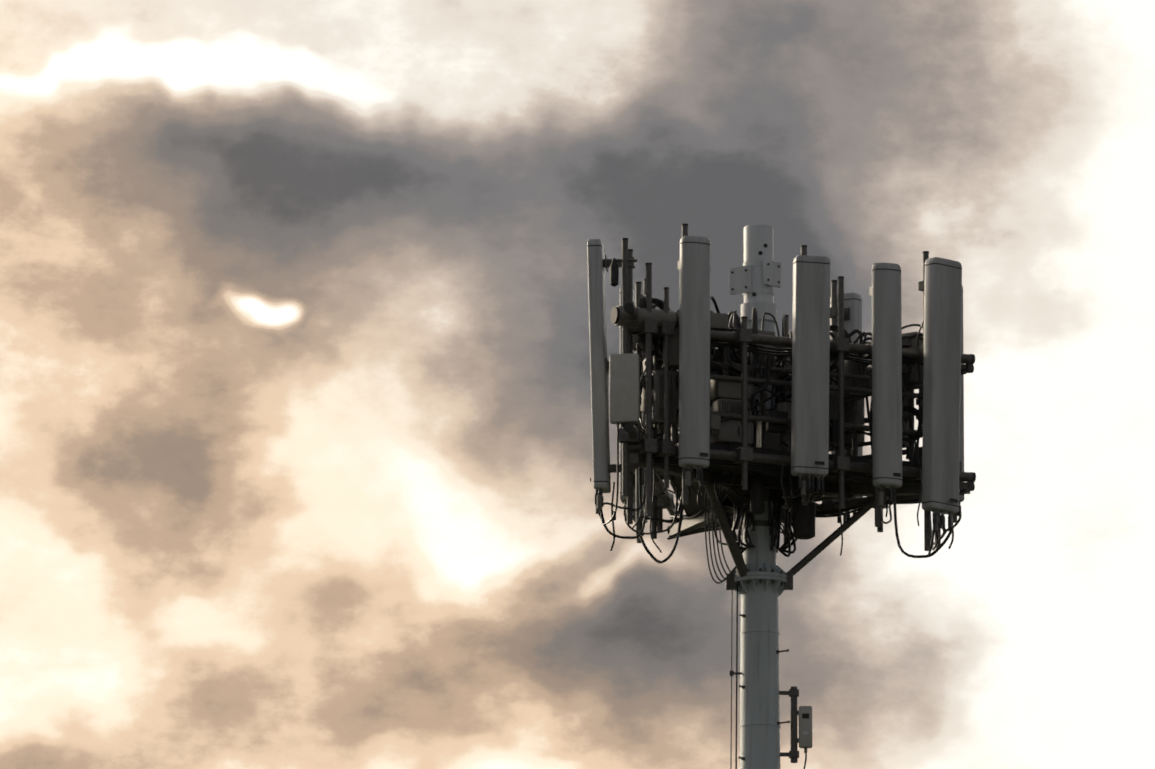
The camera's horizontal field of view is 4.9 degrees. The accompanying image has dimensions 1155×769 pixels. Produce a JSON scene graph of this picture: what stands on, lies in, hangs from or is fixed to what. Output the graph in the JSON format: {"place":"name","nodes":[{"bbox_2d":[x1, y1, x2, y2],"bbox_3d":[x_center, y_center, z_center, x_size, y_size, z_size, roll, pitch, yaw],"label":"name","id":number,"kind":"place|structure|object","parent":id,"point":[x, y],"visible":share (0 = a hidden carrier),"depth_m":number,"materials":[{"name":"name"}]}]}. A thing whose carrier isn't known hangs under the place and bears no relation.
{"place":"outdoors","nodes":[
{"label":"outdoors","id":0,"kind":"place"},
{"bbox_2d":[0,0,1154,768],"label":"sky","id":1,"kind":"structure","parent":0,"point":[296,450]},
{"bbox_2d":[587,223,975,768],"bbox_3d":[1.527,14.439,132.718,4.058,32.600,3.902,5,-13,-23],"label":"cell tower monopole","id":2,"kind":"object","parent":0,"point":[748,425],"visible":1,"depth_m":134.52,"materials":[{"name":"metal"}]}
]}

